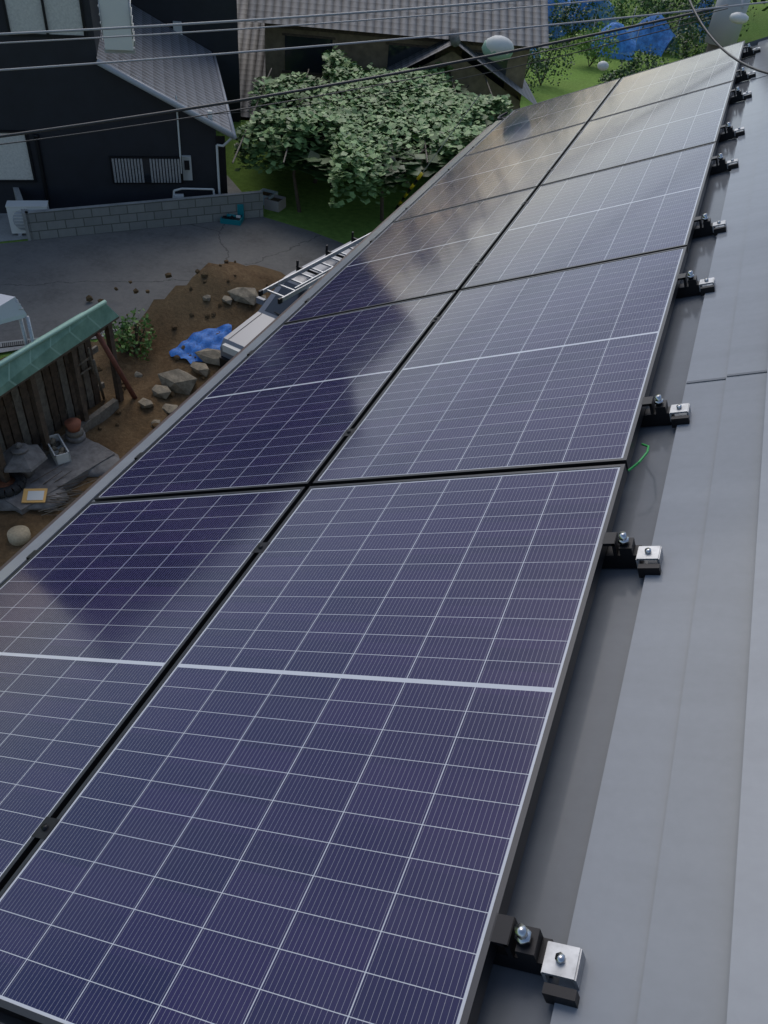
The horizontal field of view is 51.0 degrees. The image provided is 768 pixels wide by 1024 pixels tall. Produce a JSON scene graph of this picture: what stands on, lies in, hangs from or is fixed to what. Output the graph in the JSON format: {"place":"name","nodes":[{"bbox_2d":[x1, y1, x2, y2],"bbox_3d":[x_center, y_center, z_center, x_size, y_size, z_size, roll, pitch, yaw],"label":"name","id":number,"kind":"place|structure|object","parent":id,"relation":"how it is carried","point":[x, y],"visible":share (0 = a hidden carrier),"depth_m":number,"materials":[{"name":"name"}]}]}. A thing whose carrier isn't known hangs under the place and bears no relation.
{"place":"outdoors","nodes":[
{"label":"outdoors","id":0,"kind":"place"},
{"bbox_2d":[0,335,103,352],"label":"apron","id":1,"kind":"object","parent":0,"point":[9,348],"visible":0.25,"depth_m":14.70,"materials":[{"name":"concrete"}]},
{"bbox_2d":[0,262,284,566],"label":"garden soil","id":2,"kind":"structure","parent":0,"point":[177,306],"depth_m":14.54,"materials":[{"name":"brown soil"}]},
{"bbox_2d":[0,294,34,345],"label":"vehicle","id":3,"kind":"object","parent":2,"relation":"on","point":[11,309],"visible":0.59,"depth_m":11.62,"materials":[{"name":"grey"}]},
{"bbox_2d":[0,418,119,545],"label":"garden clutter","id":4,"kind":"object","parent":2,"relation":"on","point":[40,480],"visible":0.84,"depth_m":11.81,"materials":[{"name":"grey stone"}]},
{"bbox_2d":[0,300,136,482],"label":"shed","id":5,"kind":"structure","parent":2,"relation":"on","point":[43,404],"depth_m":12.50,"materials":[{"name":"brown wood"}]},
{"bbox_2d":[0,304,118,395],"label":"shed roof","id":6,"kind":"structure","parent":5,"relation":"attached to","point":[19,369],"depth_m":11.57,"materials":[{"name":"green metal"}]},
{"bbox_2d":[103,308,156,360],"bbox_3d":[-4.540,-3.125,14.401,0.985,1.027,0.964,18,43,13],"label":"garden shrub","id":7,"kind":"object","parent":2,"relation":"on","point":[123,340],"visible":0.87,"depth_m":14.37,"materials":[{"name":"green plant"}]},
{"bbox_2d":[86,260,267,481],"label":"clods","id":8,"kind":"object","parent":2,"relation":"on","point":[89,298],"visible":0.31,"depth_m":14.99,"materials":[{"name":"soil"}]},
{"bbox_2d":[134,287,266,426],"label":"rocks","id":9,"kind":"object","parent":2,"relation":"on","point":[179,381],"visible":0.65,"depth_m":13.98,"materials":[{"name":"grey stone"}]},
{"bbox_2d":[169,324,231,363],"bbox_3d":[-3.249,-3.051,14.634,1.238,0.318,0.720,-22,48,-28],"label":"blue tarp","id":10,"kind":"object","parent":2,"relation":"on","point":[200,340],"visible":0.73,"depth_m":14.66,"materials":[{"name":"blue plastic"}]},
{"bbox_2d":[25,192,262,239],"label":"block wall","id":11,"kind":"structure","parent":0,"point":[83,221],"depth_m":18.88,"materials":[{"name":"grey concrete"}]},
{"bbox_2d":[0,217,343,341],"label":"road","id":12,"kind":"structure","parent":0,"point":[50,284],"depth_m":17.78,"materials":[{"name":"grey asphalt"}]},
{"bbox_2d":[220,204,243,225],"bbox_3d":[-3.724,-7.306,19.732,0.500,0.380,0.405,7,41,1],"label":"tool case","id":13,"kind":"object","parent":12,"relation":"on","point":[232,219],"visible":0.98,"depth_m":19.70,"materials":[{"name":"teal plastic"}]},
{"bbox_2d":[0,0,767,358],"bbox_3d":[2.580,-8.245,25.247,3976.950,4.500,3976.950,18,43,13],"label":"ground","id":14,"kind":"structure","parent":0,"point":[320,216],"depth_m":22.36,"materials":[{"name":"green plant"}]},
{"bbox_2d":[0,328,121,346],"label":"drain","id":15,"kind":"object","parent":14,"relation":"on","point":[11,343],"depth_m":14.92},
{"bbox_2d":[0,0,240,212],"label":"dark house","id":16,"kind":"structure","parent":14,"relation":"on","point":[77,170],"depth_m":18.61,"materials":[{"name":"black"}]},
{"bbox_2d":[0,0,227,205],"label":"house fittings","id":17,"kind":"object","parent":16,"relation":"attached to","point":[16,163],"visible":0.91,"depth_m":18.49,"materials":[{"name":"black"}]},
{"bbox_2d":[98,0,135,53],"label":"window","id":18,"kind":"structure","parent":16,"relation":"attached to","point":[115,13],"depth_m":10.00,"materials":[{"name":"grey glass"}]},
{"bbox_2d":[96,4,230,130],"bbox_3d":[-5.682,-11.809,20.779,2.793,1.468,7.700,-5,42,-12],"label":"lean to roof","id":19,"kind":"object","parent":16,"relation":"attached to","point":[190,81],"visible":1,"depth_m":20.25,"materials":[{"name":"grey metal"}]},
{"bbox_2d":[96,53,236,193],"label":"lean-to trim","id":20,"kind":"structure","parent":16,"relation":"attached to","point":[231,134],"depth_m":18.37,"materials":[{"name":"grey metal"}]},
{"bbox_2d":[0,176,240,241],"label":"house yard","id":21,"kind":"structure","parent":14,"relation":"on","point":[6,234],"depth_m":18.61,"materials":[{"name":"concrete"}]},
{"bbox_2d":[5,200,48,235],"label":"air conditioner unit","id":22,"kind":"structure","parent":21,"relation":"on","point":[14,213],"depth_m":18.03,"materials":[{"name":"grey plastic"}]},
{"bbox_2d":[13,187,261,240],"bbox_3d":[-5.888,-7.552,19.571,1.800,0.620,5.553,55,61,41],"label":"wall coping","id":23,"kind":"object","parent":14,"relation":"on","point":[18,195],"visible":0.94,"depth_m":18.51,"materials":[{"name":"grey concrete"}]},
{"bbox_2d":[259,188,285,211],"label":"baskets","id":24,"kind":"object","parent":14,"relation":"on","point":[273,200],"visible":0.85,"depth_m":20.60,"materials":[{"name":"grey concrete"}]},
{"bbox_2d":[219,232,370,367],"bbox_3d":[-1.000,-3.721,14.990,2.060,1.710,4.340,26,45,22],"label":"work wagon","id":25,"kind":"object","parent":14,"relation":"on","point":[292,287],"visible":0.26,"depth_m":14.33,"materials":[{"name":"grey paint"}]},
{"bbox_2d":[318,99,335,181],"bbox_3d":[-1.503,-9.979,21.666,1.258,2.177,1.179,18,43,13],"label":"lawn sapling","id":26,"kind":"object","parent":14,"relation":"on","point":[321,106],"visible":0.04,"depth_m":20.84,"materials":[{"name":"green plant"}]},
{"bbox_2d":[232,45,512,220],"bbox_3d":[-0.035,-10.601,22.487,7.501,2.355,11.108,3,41,-3],"label":"kiwi trellis","id":27,"kind":"object","parent":14,"relation":"on","point":[386,139],"visible":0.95,"depth_m":20.25,"materials":[{"name":"green plant"}]},
{"bbox_2d":[265,23,529,99],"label":"old house","id":28,"kind":"structure","parent":14,"relation":"on","point":[386,54],"depth_m":26.00,"materials":[{"name":"brown wood"}]},
{"bbox_2d":[247,0,548,47],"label":"tiled roof","id":29,"kind":"structure","parent":28,"relation":"on","point":[466,22],"depth_m":25.41,"materials":[{"name":"tile"}]},
{"bbox_2d":[386,39,450,70],"bbox_3d":[0.628,-15.392,26.939,3.000,1.650,4.500,3,41,-3],"label":"roof edge","id":30,"kind":"object","parent":28,"relation":"on","point":[426,53],"visible":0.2,"depth_m":25.55,"materials":[{"name":"metal"}]},
{"bbox_2d":[449,29,460,46],"bbox_3d":[2.192,-15.961,26.444,0.320,0.320,4.500,3,41,-3],"label":"roof ornament","id":31,"kind":"object","parent":28,"relation":"attached to","point":[455,41],"visible":0.39,"depth_m":24.78,"materials":[{"name":"grey stone"}]},
{"bbox_2d":[419,51,519,124],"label":"gable wall","id":32,"kind":"structure","parent":28,"relation":"attached to","point":[478,85],"depth_m":25.92,"materials":[{"name":"brown wood"}]},
{"bbox_2d":[459,42,536,103],"bbox_3d":[3.619,-15.223,27.104,3.000,1.650,4.500,3,41,-3],"label":"roof edge","id":33,"kind":"object","parent":28,"relation":"on","point":[525,92],"visible":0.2,"depth_m":25.99,"materials":[{"name":"metal"}]},
{"bbox_2d":[524,48,548,92],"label":"shrub","id":34,"kind":"object","parent":14,"relation":"on","point":[537,58],"visible":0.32,"depth_m":42.66,"materials":[{"name":"green plant"}]},
{"bbox_2d":[527,26,576,85],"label":"shrub","id":35,"kind":"object","parent":14,"relation":"on","point":[552,53],"visible":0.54,"depth_m":45.17,"materials":[{"name":"green plant"}]},
{"bbox_2d":[548,0,560,29],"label":"shrub","id":36,"kind":"object","parent":14,"relation":"on","point":[555,6],"visible":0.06,"depth_m":59.06,"materials":[{"name":"green plant"}]},
{"bbox_2d":[548,0,602,42],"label":"shrub","id":37,"kind":"object","parent":14,"relation":"on","point":[564,17],"visible":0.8,"depth_m":57.66,"materials":[{"name":"green plant"}]},
{"bbox_2d":[573,21,618,66],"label":"shrub","id":38,"kind":"object","parent":14,"relation":"on","point":[594,53],"visible":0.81,"depth_m":51.21,"materials":[{"name":"green plant"}]},
{"bbox_2d":[598,66,631,83],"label":"shrub","id":39,"kind":"object","parent":14,"relation":"on","point":[611,76],"visible":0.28,"depth_m":43.50,"materials":[{"name":"green plant"}]},
{"bbox_2d":[530,0,714,60],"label":"blue nets","id":40,"kind":"object","parent":14,"relation":"on","point":[658,40],"visible":0.3,"depth_m":58.32,"materials":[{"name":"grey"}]},
{"bbox_2d":[599,0,669,36],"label":"shrub","id":41,"kind":"object","parent":14,"relation":"on","point":[619,8],"visible":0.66,"depth_m":60.88,"materials":[{"name":"green plant"}]},
{"bbox_2d":[617,44,668,75],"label":"shrub","id":42,"kind":"object","parent":14,"relation":"on","point":[631,66],"visible":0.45,"depth_m":45.20,"materials":[{"name":"green plant"}]},
{"bbox_2d":[633,0,694,21],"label":"shrub","id":43,"kind":"object","parent":14,"relation":"on","point":[655,2],"visible":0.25,"depth_m":66.93,"materials":[{"name":"green plant"}]},
{"bbox_2d":[637,0,714,50],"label":"shrub","id":44,"kind":"object","parent":14,"relation":"on","point":[668,9],"visible":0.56,"depth_m":58.12,"materials":[{"name":"green plant"}]},
{"bbox_2d":[667,20,709,59],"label":"shrub","id":45,"kind":"object","parent":14,"relation":"on","point":[684,53],"visible":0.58,"depth_m":51.51,"materials":[{"name":"green plant"}]},
{"bbox_2d":[665,0,756,38],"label":"shrub","id":46,"kind":"object","parent":14,"relation":"on","point":[703,17],"visible":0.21,"depth_m":61.78,"materials":[{"name":"green plant"}]},
{"bbox_2d":[395,0,749,208],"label":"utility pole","id":47,"kind":"object","parent":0,"point":[725,27],"visible":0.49,"depth_m":9.38,"materials":[{"name":"concrete"}]},
{"bbox_2d":[0,0,767,144],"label":"cables","id":48,"kind":"object","parent":47,"relation":"attached to","point":[497,48],"visible":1,"depth_m":5.90,"materials":[{"name":"grey plastic"}]},
{"bbox_2d":[753,0,767,10],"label":"tree","id":49,"kind":"object","parent":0,"point":[764,9],"visible":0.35,"depth_m":62.49,"materials":[{"name":"green plant"}]},
{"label":"old house","id":50,"kind":"object","parent":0,"visible":0},
{"bbox_2d":[237,0,265,117],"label":"roof","id":51,"kind":"structure","parent":50,"relation":"on","point":[251,66],"depth_m":27.37,"materials":[{"name":"tile"}]},
{"bbox_3d":[2.216,1.799,5.044,6.924,7.092,10.716,18,43,13],"label":"house","id":52,"kind":"object","parent":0,"visible":0},
{"bbox_2d":[0,36,767,1023],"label":"roof","id":53,"kind":"structure","parent":52,"relation":"attached to","point":[642,878],"depth_m":1.56,"materials":[{"name":"metal"}]},
{"bbox_2d":[0,487,306,890],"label":"panel","id":54,"kind":"object","parent":53,"relation":"attached to","point":[108,609],"visible":0.82,"depth_m":2.41,"materials":[{"name":"blue glass"}]},
{"bbox_2d":[94,291,456,501],"bbox_3d":[-0.403,-0.548,3.579,0.957,0.471,1.644,18,43,13],"label":"panel","id":55,"kind":"object","parent":53,"relation":"attached to","point":[288,405],"visible":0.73,"depth_m":3.41,"materials":[{"name":"blue glass"}]},
{"bbox_2d":[0,464,626,1023],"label":"panel","id":56,"kind":"object","parent":53,"relation":"attached to","point":[308,790],"visible":1,"depth_m":1.64,"materials":[{"name":"blue glass"}]},
{"bbox_2d":[0,44,760,1008],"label":"roof fittings","id":57,"kind":"object","parent":53,"relation":"attached to","point":[526,948],"visible":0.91,"depth_m":3.12,"materials":[{"name":"silver metal"}]},
{"bbox_2d":[284,187,536,323],"bbox_3d":[0.213,-1.534,4.769,0.957,0.471,1.644,18,43,13],"label":"panel","id":58,"kind":"object","parent":53,"relation":"attached to","point":[435,253],"visible":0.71,"depth_m":4.64,"materials":[{"name":"grey"}]},
{"bbox_2d":[394,122,586,221],"bbox_3d":[0.828,-2.520,5.960,0.957,0.471,1.644,18,43,13],"label":"panel","id":59,"kind":"object","parent":53,"relation":"attached to","point":[524,164],"visible":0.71,"depth_m":5.85,"materials":[{"name":"grey"}]},
{"bbox_2d":[313,246,687,485],"bbox_3d":[0.522,-0.594,3.063,0.957,0.471,1.644,18,43,13],"label":"panel","id":60,"kind":"object","parent":53,"relation":"attached to","point":[555,370],"visible":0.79,"depth_m":2.86,"materials":[{"name":"blue glass"}]},
{"bbox_2d":[465,78,620,155],"bbox_3d":[1.444,-3.507,7.150,0.957,0.471,1.644,18,43,13],"label":"panel","id":61,"kind":"object","parent":53,"relation":"attached to","point":[557,113],"visible":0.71,"depth_m":7.06,"materials":[{"name":"grey"}]},
{"bbox_2d":[461,142,716,289],"bbox_3d":[1.137,-1.580,4.253,0.957,0.471,1.644,18,43,13],"label":"panel","id":62,"kind":"object","parent":53,"relation":"attached to","point":[646,206],"visible":0.8,"depth_m":4.11,"materials":[{"name":"grey"}]},
{"bbox_2d":[540,81,733,185],"bbox_3d":[1.753,-2.567,5.444,0.957,0.471,1.644,18,43,13],"label":"panel","id":63,"kind":"object","parent":53,"relation":"attached to","point":[678,123],"visible":0.79,"depth_m":5.33,"materials":[{"name":"grey"}]},
{"bbox_2d":[590,41,744,120],"bbox_3d":[2.368,-3.553,6.634,0.957,0.471,1.644,18,43,13],"label":"panel","id":64,"kind":"object","parent":53,"relation":"attached to","point":[711,68],"visible":0.77,"depth_m":6.54,"materials":[{"name":"grey"}]}
]}

